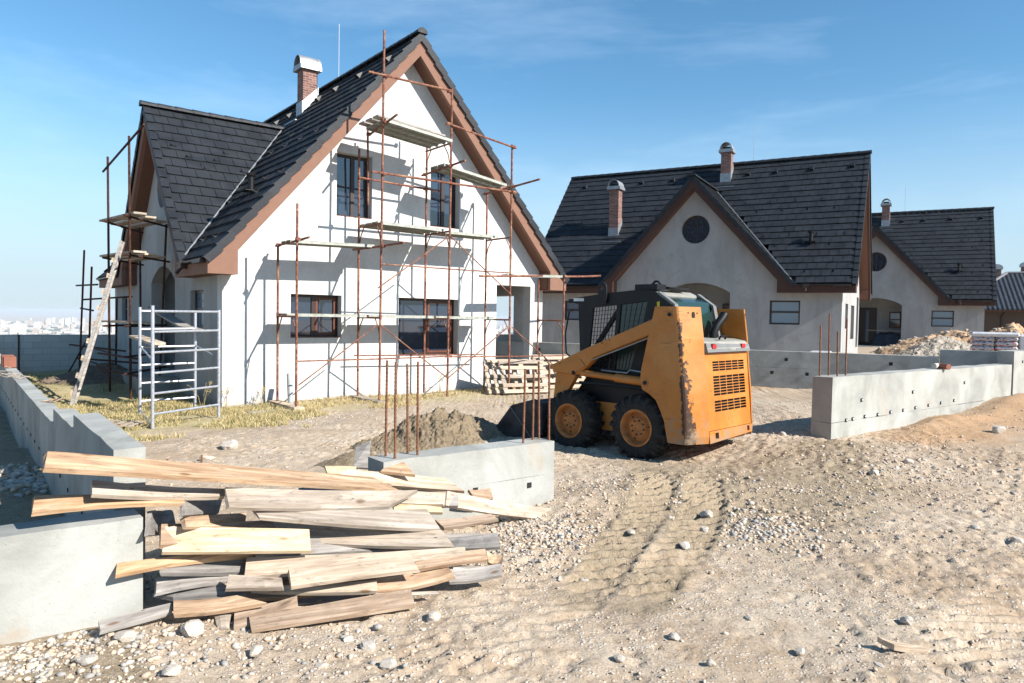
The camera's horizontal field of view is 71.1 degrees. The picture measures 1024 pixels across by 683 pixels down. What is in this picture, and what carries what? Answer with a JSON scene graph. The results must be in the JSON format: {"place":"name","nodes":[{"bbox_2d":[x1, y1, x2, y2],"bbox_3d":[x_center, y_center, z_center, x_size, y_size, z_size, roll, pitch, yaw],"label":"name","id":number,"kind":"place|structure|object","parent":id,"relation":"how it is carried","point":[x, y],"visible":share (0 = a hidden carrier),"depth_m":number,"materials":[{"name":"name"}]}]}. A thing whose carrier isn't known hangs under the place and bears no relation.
{"place":"outdoors","nodes":[
{"label":"outdoors","id":0,"kind":"place"},
{"bbox_2d":[0,311,1023,682],"bbox_3d":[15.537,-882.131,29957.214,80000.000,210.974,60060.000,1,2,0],"label":"ground","id":1,"kind":"structure","parent":0,"point":[652,567],"depth_m":4.73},
{"bbox_2d":[0,354,58,494],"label":"side wall","id":2,"kind":"structure","parent":1,"relation":"on","point":[29,414],"depth_m":8.61,"materials":[{"name":"concrete"}]},
{"bbox_2d":[3,356,15,367],"bbox_3d":[-8.737,0.355,12.465,0.186,0.190,0.240,0,2,-38],"label":"hollow brick","id":3,"kind":"object","parent":2,"relation":"on","point":[9,361],"visible":1,"depth_m":12.38,"materials":[{"name":"brick"}]},
{"bbox_2d":[53,409,79,515],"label":"side wall","id":4,"kind":"structure","parent":1,"relation":"on","point":[63,436],"depth_m":5.91,"materials":[{"name":"concrete"}]},
{"bbox_2d":[0,508,142,644],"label":"fence wall","id":5,"kind":"structure","parent":1,"relation":"on","point":[57,575],"depth_m":3.66,"materials":[{"name":"concrete"}]},
{"bbox_2d":[33,362,128,384],"bbox_3d":[-10.754,0.872,18.839,4.000,0.656,3.750,0,2,-38],"label":"dirt heap","id":6,"kind":"object","parent":1,"relation":"on","point":[94,375],"visible":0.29,"depth_m":18.02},
{"bbox_2d":[75,654,97,665],"bbox_3d":[-1.959,1.466,3.306,0.115,0.041,0.076,2,2,17],"label":"stone","id":7,"kind":"object","parent":1,"relation":"on","point":[86,660],"visible":1,"depth_m":3.28,"materials":[{"name":"stone"}]},
{"bbox_2d":[69,240,124,405],"bbox_3d":[-8.838,-0.470,15.272,0.285,3.507,1.929,1,2,5],"label":"ladder","id":8,"kind":"object","parent":1,"relation":"on","point":[86,357],"visible":0.97,"depth_m":15.17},
{"bbox_2d":[23,374,182,404],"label":"shaded grass","id":9,"kind":"structure","parent":1,"relation":"on","point":[80,402],"depth_m":16.70,"materials":[{"name":"plant"}]},
{"bbox_2d":[73,412,145,599],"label":"side wall","id":10,"kind":"structure","parent":1,"relation":"on","point":[96,433],"depth_m":4.52,"materials":[{"name":"concrete"}]},
{"bbox_2d":[68,124,169,398],"bbox_3d":[-9.972,-1.776,18.266,1.606,5.896,7.577,-1,3,-42],"label":"scaffolding","id":11,"kind":"object","parent":1,"relation":"on","point":[130,256],"visible":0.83,"depth_m":16.77,"materials":[{"name":"metal"}]},
{"bbox_2d":[113,630,136,641],"bbox_3d":[-1.926,1.471,3.570,0.103,0.064,0.080,0,2,-29],"label":"stone","id":12,"kind":"object","parent":1,"relation":"on","point":[125,635],"visible":0.97,"depth_m":3.55,"materials":[{"name":"stone"}]},
{"bbox_2d":[109,419,145,429],"bbox_3d":[-6.488,1.374,11.887,0.583,0.072,0.756,4,-1,-11],"label":"pallet","id":13,"kind":"object","parent":1,"relation":"on","point":[132,423],"visible":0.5,"depth_m":11.88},
{"bbox_2d":[98,603,171,634],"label":"board","id":14,"kind":"object","parent":1,"relation":"on","point":[118,622],"visible":1,"depth_m":3.69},
{"bbox_2d":[162,664,181,675],"bbox_3d":[-1.537,1.483,3.228,0.080,0.046,0.083,2,2,17],"label":"stone","id":15,"kind":"object","parent":1,"relation":"on","point":[171,670],"visible":1,"depth_m":3.21,"materials":[{"name":"stone"}]},
{"bbox_2d":[138,305,220,428],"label":"scaffold tower","id":16,"kind":"structure","parent":1,"relation":"on","point":[154,352],"depth_m":13.01,"materials":[{"name":"metal"}]},
{"bbox_2d":[129,335,165,344],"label":"board","id":17,"kind":"object","parent":16,"relation":"on","point":[146,339],"visible":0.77,"depth_m":13.60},
{"bbox_2d":[147,306,204,329],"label":"board","id":18,"kind":"object","parent":16,"relation":"on","point":[173,320],"visible":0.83,"depth_m":15.06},
{"bbox_2d":[180,619,204,637],"bbox_3d":[-1.631,1.465,3.661,0.099,0.084,0.107,2,2,37],"label":"stone","id":19,"kind":"object","parent":1,"relation":"on","point":[193,628],"visible":1,"depth_m":3.63,"materials":[{"name":"stone"}]},
{"bbox_2d":[56,395,329,441],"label":"dry grass","id":20,"kind":"structure","parent":1,"relation":"on","point":[280,418],"depth_m":13.20,"materials":[{"name":"plant"}]},
{"bbox_2d":[214,612,231,629],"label":"board","id":21,"kind":"object","parent":1,"relation":"on","point":[223,620],"visible":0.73,"depth_m":3.80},
{"bbox_2d":[221,439,237,449],"bbox_3d":[-3.521,1.291,8.933,0.192,0.132,0.240,1,2,-9],"label":"stone","id":22,"kind":"object","parent":1,"relation":"on","point":[231,444],"visible":0.96,"depth_m":8.87,"materials":[{"name":"stone"}]},
{"bbox_2d":[249,645,262,656],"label":"stone","id":23,"kind":"object","parent":1,"relation":"on","point":[255,650],"visible":1,"depth_m":3.47,"materials":[{"name":"stone"}]},
{"bbox_2d":[0,334,512,371],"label":"block wall","id":24,"kind":"structure","parent":1,"relation":"on","point":[40,352],"depth_m":23.31,"materials":[{"name":"concrete"}]},
{"bbox_2d":[0,317,512,334],"bbox_3d":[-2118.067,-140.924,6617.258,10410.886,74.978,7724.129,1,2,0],"label":"distant city","id":25,"kind":"object","parent":1,"relation":"on","point":[71,325],"visible":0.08,"depth_m":5289.00},
{"bbox_2d":[233,596,297,629],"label":"board","id":26,"kind":"object","parent":1,"relation":"on","point":[241,619],"visible":0.63,"depth_m":3.88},
{"bbox_2d":[173,595,266,617],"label":"board","id":27,"kind":"object","parent":26,"relation":"on","point":[202,607],"visible":1,"depth_m":3.83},
{"bbox_2d":[269,400,304,410],"bbox_3d":[-4.540,1.290,14.401,0.203,0.086,1.380,-1,2,-39],"label":"timber block","id":28,"kind":"object","parent":1,"relation":"on","point":[287,405],"depth_m":14.27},
{"bbox_2d":[287,373,293,403],"bbox_3d":[-4.548,1.005,14.708,0.130,0.700,0.374,0,2,-22],"label":"drain pipe","id":29,"kind":"object","parent":1,"relation":"on","point":[289,388],"visible":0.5,"depth_m":14.68,"materials":[{"name":"grey plastic"}]},
{"bbox_2d":[262,594,368,604],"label":"board","id":30,"kind":"object","parent":1,"relation":"on","point":[313,600],"visible":0.1,"depth_m":4.15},
{"bbox_2d":[198,574,403,600],"bbox_3d":[-1.249,1.430,4.183,1.301,0.059,0.152,3,22,-20],"label":"board","id":31,"kind":"object","parent":30,"relation":"on","point":[262,597],"visible":0.14,"depth_m":4.09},
{"bbox_2d":[153,584,246,600],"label":"board","id":32,"kind":"object","parent":31,"relation":"on","point":[211,592],"visible":0.77,"depth_m":3.94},
{"bbox_2d":[154,574,227,596],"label":"board","id":33,"kind":"object","parent":32,"relation":"on","point":[166,584],"visible":0.7,"depth_m":3.94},
{"bbox_2d":[159,555,245,575],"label":"board","id":34,"kind":"object","parent":33,"relation":"on","point":[228,568],"visible":0.27,"depth_m":4.02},
{"bbox_2d":[115,554,255,578],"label":"board","id":35,"kind":"object","parent":34,"relation":"on","point":[128,568],"visible":0.91,"depth_m":3.90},
{"bbox_2d":[249,588,414,632],"bbox_3d":[-0.971,1.462,3.908,0.868,0.052,0.133,-2,20,-21],"label":"board","id":36,"kind":"object","parent":1,"relation":"on","point":[398,600],"visible":1,"depth_m":3.89,"materials":[{"name":"wood"}]},
{"bbox_2d":[251,580,376,595],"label":"board","id":37,"kind":"object","parent":36,"relation":"on","point":[359,587],"visible":0.8,"depth_m":4.04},
{"bbox_2d":[225,575,283,591],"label":"board","id":38,"kind":"object","parent":37,"relation":"on","point":[246,583],"visible":1,"depth_m":3.94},
{"bbox_2d":[96,24,569,406],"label":"house","id":39,"kind":"structure","parent":1,"relation":"on","point":[222,195],"depth_m":16.83,"materials":[{"name":"paint"}]},
{"bbox_2d":[195,290,202,328],"bbox_3d":[-6.904,-0.700,16.018,0.073,0.880,1.060,0,2,-38],"label":"window","id":40,"kind":"structure","parent":39,"relation":"in","point":[198,294],"depth_m":16.22,"materials":[{"name":"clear glass"}]},
{"bbox_2d":[290,294,340,337],"bbox_3d":[-4.357,-0.557,15.771,1.160,0.940,0.250,0,2,-38],"label":"window","id":41,"kind":"structure","parent":39,"relation":"in","point":[308,327],"depth_m":15.85,"materials":[{"name":"clear glass"}]},
{"bbox_2d":[336,154,369,218],"bbox_3d":[-3.620,-3.496,16.210,0.860,1.410,0.250,0,2,-38],"label":"window","id":42,"kind":"structure","parent":39,"relation":"in","point":[347,166],"depth_m":16.26,"materials":[{"name":"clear glass"}]},
{"bbox_2d":[398,298,453,354],"bbox_3d":[-2.106,-0.356,17.538,1.680,1.380,0.250,0,2,-38],"label":"window","id":43,"kind":"structure","parent":39,"relation":"in","point":[410,330],"depth_m":17.59,"materials":[{"name":"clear glass"}]},
{"bbox_2d":[430,170,457,228],"bbox_3d":[-1.724,-3.501,17.690,0.850,1.410,0.250,0,2,-38],"label":"window","id":44,"kind":"structure","parent":39,"relation":"in","point":[439,201],"depth_m":17.76,"materials":[{"name":"clear glass"}]},
{"bbox_2d":[314,450,376,467],"bbox_3d":[-1.784,1.379,8.129,1.375,0.282,1.000,0,2,-38],"label":"sand heap","id":45,"kind":"object","parent":1,"relation":"on","point":[345,459],"visible":0.21,"depth_m":7.95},
{"bbox_2d":[353,441,370,468],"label":"board","id":46,"kind":"object","parent":1,"relation":"on","point":[362,453],"visible":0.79,"depth_m":6.50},
{"bbox_2d":[350,395,384,403],"bbox_3d":[-3.115,1.249,15.500,0.203,0.051,1.400,0,2,-37],"label":"timber block","id":47,"kind":"object","parent":1,"relation":"on","point":[367,398],"depth_m":15.43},
{"bbox_2d":[360,639,375,651],"bbox_3d":[-0.725,1.535,3.610,0.081,0.049,0.082,1,2,1],"label":"stone","id":48,"kind":"object","parent":1,"relation":"on","point":[368,645],"visible":1,"depth_m":3.58,"materials":[{"name":"stone"}]},
{"bbox_2d":[192,387,553,423],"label":"dry grass","id":49,"kind":"structure","parent":1,"relation":"on","point":[390,403],"depth_m":14.83,"materials":[{"name":"plant"}]},
{"bbox_2d":[379,657,396,670],"bbox_3d":[-0.590,1.535,3.413,0.078,0.046,0.073,2,2,15],"label":"stone","id":50,"kind":"object","parent":1,"relation":"on","point":[388,664],"visible":0.99,"depth_m":3.39,"materials":[{"name":"stone"}]},
{"bbox_2d":[369,591,438,595],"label":"board","id":51,"kind":"object","parent":1,"relation":"on","point":[425,593],"visible":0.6,"depth_m":4.13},
{"bbox_2d":[376,567,455,592],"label":"board","id":52,"kind":"object","parent":51,"relation":"on","point":[415,581],"visible":0.74,"depth_m":4.22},
{"bbox_2d":[245,547,465,577],"bbox_3d":[-0.908,1.283,4.269,1.279,0.046,0.173,-1,27,-17],"label":"board","id":53,"kind":"object","parent":52,"relation":"on","point":[279,566],"visible":0.7,"depth_m":4.20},
{"bbox_2d":[287,553,419,589],"bbox_3d":[-0.895,1.305,4.090,0.732,0.036,0.145,-1,24,-19],"label":"board","id":54,"kind":"object","parent":53,"relation":"on","point":[339,572],"visible":1,"depth_m":4.07,"materials":[{"name":"wood"}]},
{"bbox_2d":[255,533,479,557],"bbox_3d":[-0.868,1.266,4.523,1.434,0.047,0.155,4,27,-25],"label":"board","id":55,"kind":"object","parent":53,"relation":"on","point":[318,546],"visible":0.33,"depth_m":4.38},
{"bbox_2d":[159,520,274,547],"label":"board","id":56,"kind":"object","parent":55,"relation":"on","point":[166,539],"visible":0.26,"depth_m":4.23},
{"bbox_2d":[144,510,175,536],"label":"board","id":57,"kind":"object","parent":56,"relation":"on","point":[155,519],"visible":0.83,"depth_m":4.06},
{"bbox_2d":[180,513,245,529],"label":"board","id":58,"kind":"object","parent":56,"relation":"on","point":[200,521],"visible":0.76,"depth_m":4.14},
{"bbox_2d":[180,500,221,516],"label":"board","id":59,"kind":"object","parent":58,"relation":"on","point":[188,508],"visible":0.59,"depth_m":4.21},
{"bbox_2d":[31,494,184,516],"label":"board","id":60,"kind":"object","parent":59,"relation":"on","point":[48,504],"visible":0.87,"depth_m":3.70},
{"bbox_2d":[91,480,224,500],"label":"board","id":61,"kind":"object","parent":60,"relation":"on","point":[111,490],"visible":0.96,"depth_m":3.90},
{"bbox_2d":[162,526,310,554],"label":"board","id":62,"kind":"object","parent":56,"relation":"on","point":[203,540],"visible":0.98,"depth_m":4.06,"materials":[{"name":"brown wood"}]},
{"bbox_2d":[273,521,454,548],"bbox_3d":[-0.972,1.210,4.481,1.229,0.050,0.171,5,27,-6],"label":"board","id":63,"kind":"object","parent":55,"relation":"on","point":[369,538],"visible":0.6,"depth_m":4.47,"materials":[{"name":"wood"}]},
{"bbox_2d":[252,509,440,531],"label":"board","id":64,"kind":"object","parent":63,"relation":"on","point":[420,520],"visible":0.92,"depth_m":4.45,"materials":[{"name":"wood"}]},
{"bbox_2d":[224,487,416,511],"bbox_3d":[-1.146,0.953,4.467,1.236,0.149,0.152,11,23,-38],"label":"board","id":65,"kind":"object","parent":64,"relation":"on","point":[247,499],"visible":0.99,"depth_m":4.38,"materials":[{"name":"wood"}]},
{"bbox_2d":[42,451,397,490],"bbox_3d":[-1.586,0.795,4.282,2.176,0.082,0.219,17,15,-46],"label":"board","id":66,"kind":"object","parent":65,"relation":"on","point":[77,463],"visible":0.97,"depth_m":4.01,"materials":[{"name":"wood"}]},
{"bbox_2d":[392,504,442,514],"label":"board","id":67,"kind":"object","parent":55,"relation":"on","point":[433,510],"visible":0.53,"depth_m":4.82,"materials":[{"name":"brown wood"}]},
{"bbox_2d":[399,492,445,506],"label":"board","id":68,"kind":"object","parent":67,"relation":"on","point":[436,499],"visible":0.6,"depth_m":4.87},
{"bbox_2d":[435,514,498,530],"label":"board","id":69,"kind":"object","parent":55,"relation":"on","point":[454,523],"visible":0.97,"depth_m":4.77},
{"bbox_2d":[415,549,487,571],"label":"board","id":70,"kind":"object","parent":52,"relation":"on","point":[471,557],"visible":0.87,"depth_m":4.34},
{"bbox_2d":[346,406,505,453],"bbox_3d":[-1.020,1.193,9.735,3.250,0.630,1.875,0,2,-38],"label":"sand heap","id":71,"kind":"object","parent":1,"relation":"on","point":[439,427],"visible":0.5,"depth_m":9.33,"materials":[{"name":"sand"}]},
{"bbox_2d":[426,611,440,621],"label":"stone","id":72,"kind":"object","parent":1,"relation":"on","point":[433,616],"visible":0.99,"depth_m":3.92,"materials":[{"name":"stone"}]},
{"bbox_2d":[275,30,600,405],"bbox_3d":[-1.103,-2.597,16.427,8.062,7.752,2.174,0,2,-38],"label":"scaffolding","id":73,"kind":"object","parent":1,"relation":"on","point":[383,125],"visible":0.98,"depth_m":15.91,"materials":[{"name":"metal"}]},
{"bbox_2d":[368,360,553,519],"bbox_3d":[-0.363,1.046,5.860,1.666,1.810,0.268,0,2,-38],"label":"fence stub","id":74,"kind":"object","parent":1,"relation":"on","point":[518,471],"visible":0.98,"depth_m":5.86,"materials":[{"name":"concrete"}]},
{"bbox_2d":[448,532,499,550],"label":"board","id":75,"kind":"object","parent":1,"relation":"on","point":[489,541],"visible":0.8,"depth_m":4.59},
{"bbox_2d":[449,564,501,583],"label":"board","id":76,"kind":"object","parent":1,"relation":"on","point":[462,574],"visible":1,"depth_m":4.34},
{"bbox_2d":[486,551,502,564],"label":"board","id":77,"kind":"object","parent":76,"relation":"on","point":[493,559],"visible":0.93,"depth_m":4.48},
{"bbox_2d":[444,491,550,518],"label":"board","id":78,"kind":"object","parent":1,"relation":"on","point":[484,505],"visible":0.9,"depth_m":5.47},
{"bbox_2d":[298,487,458,507],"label":"board","id":79,"kind":"object","parent":78,"relation":"on","point":[454,503],"visible":0.14,"depth_m":5.09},
{"bbox_2d":[342,469,463,492],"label":"board","id":80,"kind":"object","parent":79,"relation":"on","point":[428,483],"visible":0.69,"depth_m":5.27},
{"bbox_2d":[324,466,355,473],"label":"board","id":81,"kind":"object","parent":80,"relation":"on","point":[336,469],"visible":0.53,"depth_m":5.30,"materials":[{"name":"brown wood"}]},
{"bbox_2d":[380,462,414,476],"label":"board","id":82,"kind":"object","parent":80,"relation":"on","point":[401,469],"visible":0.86,"depth_m":5.25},
{"bbox_2d":[467,488,492,499],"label":"board","id":83,"kind":"object","parent":78,"relation":"on","point":[485,493],"visible":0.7,"depth_m":5.62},
{"bbox_2d":[483,359,531,394],"bbox_3d":[-0.101,0.875,17.634,1.171,0.902,0.138,0,-26,-21],"label":"pallet","id":84,"kind":"object","parent":1,"relation":"on","point":[488,375],"visible":0.41,"depth_m":17.48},
{"bbox_2d":[490,360,540,394],"bbox_3d":[0.082,0.877,17.564,1.171,0.902,0.138,0,-29,-21],"label":"pallet","id":85,"kind":"object","parent":1,"relation":"on","point":[496,377],"visible":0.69,"depth_m":17.41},
{"bbox_2d":[497,360,547,394],"bbox_3d":[0.265,0.879,17.493,1.171,0.902,0.138,0,-32,-21],"label":"pallet","id":86,"kind":"object","parent":1,"relation":"on","point":[502,365],"visible":0.88,"depth_m":17.44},
{"bbox_2d":[530,354,578,388],"bbox_3d":[1.135,0.789,18.656,1.220,0.940,0.144,0,-28,-24],"label":"pallet","id":87,"kind":"object","parent":1,"relation":"on","point":[533,358],"visible":0.14,"depth_m":18.62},
{"bbox_2d":[537,356,585,388],"bbox_3d":[1.323,0.822,18.578,1.220,0.940,0.144,0,-31,-24],"label":"pallet","id":88,"kind":"object","parent":1,"relation":"on","point":[552,372],"visible":0.18,"depth_m":18.48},
{"bbox_2d":[496,280,752,459],"bbox_3d":[1.468,0.314,9.585,3.209,2.192,1.797,3,3,44],"label":"skid steer loader","id":89,"kind":"object","parent":1,"relation":"on","point":[661,371],"visible":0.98,"depth_m":8.69,"materials":[{"name":"orange paint"}]},
{"bbox_2d":[705,351,750,430],"bbox_3d":[2.564,0.571,8.542,0.116,0.885,1.052,3,3,44],"label":"rear door","id":90,"kind":"structure","parent":89,"relation":"in","point":[726,372],"depth_m":8.54,"materials":[{"name":"orange paint"}]},
{"bbox_2d":[699,510,712,517],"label":"stone","id":91,"kind":"object","parent":1,"relation":"on","point":[706,514],"visible":0.96,"depth_m":5.89,"materials":[{"name":"stone"}]},
{"bbox_2d":[542,126,872,353],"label":"house","id":92,"kind":"structure","parent":1,"relation":"on","point":[779,250],"depth_m":28.27,"materials":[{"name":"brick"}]},
{"bbox_2d":[565,301,578,319],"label":"window","id":93,"kind":"structure","parent":92,"relation":"in","point":[574,315],"depth_m":30.56,"materials":[{"name":"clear glass"}]},
{"bbox_2d":[682,216,709,243],"bbox_3d":[7.188,-4.347,27.911,1.100,1.100,0.080,2,2,29],"label":"round window","id":94,"kind":"structure","parent":92,"relation":"in","point":[696,229],"depth_m":27.90,"materials":[{"name":"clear glass"}]},
{"bbox_2d":[769,300,799,324],"bbox_3d":[10.036,-1.063,26.345,1.060,0.880,0.073,2,2,29],"label":"window","id":95,"kind":"structure","parent":92,"relation":"in","point":[781,312],"depth_m":26.34,"materials":[{"name":"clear glass"}]},
{"bbox_2d":[495,341,939,388],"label":"yard wall","id":96,"kind":"structure","parent":1,"relation":"on","point":[786,369],"depth_m":16.16,"materials":[{"name":"concrete"}]},
{"bbox_2d":[877,637,926,653],"bbox_3d":[1.928,1.504,3.536,0.219,0.056,0.053,1,2,12],"label":"wood splinter","id":97,"kind":"object","parent":1,"relation":"on","point":[900,646],"visible":1,"depth_m":3.52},
{"bbox_2d":[899,616,912,624],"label":"stone","id":98,"kind":"object","parent":1,"relation":"on","point":[905,620],"visible":0.97,"depth_m":3.85,"materials":[{"name":"stone"}]},
{"bbox_2d":[811,314,1011,439],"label":"fence wall","id":99,"kind":"structure","parent":1,"relation":"on","point":[845,405],"depth_m":10.23,"materials":[{"name":"concrete"}]},
{"bbox_2d":[870,330,971,354],"bbox_3d":[20.636,0.122,33.010,10.500,1.309,8.400,0,2,-38],"label":"rubble heap","id":100,"kind":"object","parent":1,"relation":"on","point":[954,334],"visible":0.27,"depth_m":32.53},
{"bbox_2d":[878,324,1021,356],"bbox_3d":[18.652,0.026,30.860,16.457,1.720,9.440,0,2,-38],"label":"rubble","id":101,"kind":"object","parent":100,"relation":"on","point":[1014,331],"visible":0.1,"depth_m":31.67,"materials":[{"name":"beige stone"}]},
{"bbox_2d":[858,189,996,346],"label":"house","id":102,"kind":"structure","parent":1,"relation":"on","point":[933,271],"depth_m":40.37,"materials":[{"name":"tile"}]},
{"bbox_2d":[858,308,876,344],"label":"door","id":103,"kind":"structure","parent":102,"relation":"in","point":[867,316],"depth_m":42.57,"materials":[{"name":"black glass"}]},
{"bbox_2d":[872,252,886,270],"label":"round window","id":104,"kind":"structure","parent":102,"relation":"in","point":[879,261],"depth_m":40.85,"materials":[{"name":"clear glass"}]},
{"bbox_2d":[871,332,900,345],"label":"tarpaulin bundle","id":105,"kind":"object","parent":102,"relation":"on","point":[887,338],"visible":0.79,"depth_m":41.00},
{"bbox_2d":[889,312,900,327],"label":"window","id":106,"kind":"structure","parent":102,"relation":"in","point":[894,317],"depth_m":41.85,"materials":[{"name":"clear glass"}]},
{"bbox_2d":[931,311,953,326],"bbox_3d":[23.616,-1.253,39.325,1.060,0.880,0.073,2,2,30],"label":"window","id":107,"kind":"structure","parent":102,"relation":"in","point":[938,318],"depth_m":39.31,"materials":[{"name":"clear glass"}]},
{"bbox_2d":[894,335,971,360],"bbox_3d":[15.581,0.318,26.016,5.500,1.077,4.400,0,2,-38],"label":"gravel heap","id":108,"kind":"object","parent":1,"relation":"on","point":[924,345],"visible":0.27,"depth_m":25.44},
{"bbox_2d":[940,349,996,365],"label":"yard wall","id":109,"kind":"structure","parent":1,"relation":"on","point":[961,357],"depth_m":14.56,"materials":[{"name":"concrete"}]},
{"bbox_2d":[968,322,1023,350],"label":"rubble heap","id":110,"kind":"object","parent":1,"relation":"on","point":[1009,328],"visible":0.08,"depth_m":29.80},
{"bbox_2d":[969,332,1023,350],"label":"cement pallet","id":111,"kind":"object","parent":1,"relation":"on","point":[981,341],"visible":0.56,"depth_m":21.92,"materials":[{"name":"paper"}]},
{"bbox_2d":[992,425,1005,433],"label":"stone","id":112,"kind":"object","parent":1,"relation":"on","point":[997,429],"visible":0.98,"depth_m":9.57,"materials":[{"name":"stone"}]},
{"bbox_2d":[984,262,1023,331],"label":"bungalow","id":113,"kind":"object","parent":1,"relation":"on","point":[1008,308],"visible":0.41,"depth_m":53.32,"materials":[{"name":"tile"}]},
{"bbox_2d":[997,350,1023,394],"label":"fence wall","id":114,"kind":"structure","parent":1,"relation":"on","point":[1014,359],"depth_m":13.27,"materials":[{"name":"concrete"}]},
{"bbox_2d":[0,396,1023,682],"bbox_3d":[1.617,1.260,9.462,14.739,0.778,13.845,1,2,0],"label":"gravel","id":115,"kind":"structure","parent":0,"point":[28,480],"depth_m":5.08,"materials":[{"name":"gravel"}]},
{"bbox_2d":[0,0,1023,319],"label":"sky","id":116,"kind":"structure","parent":0,"point":[934,89],"materials":[{"name":"blue"}]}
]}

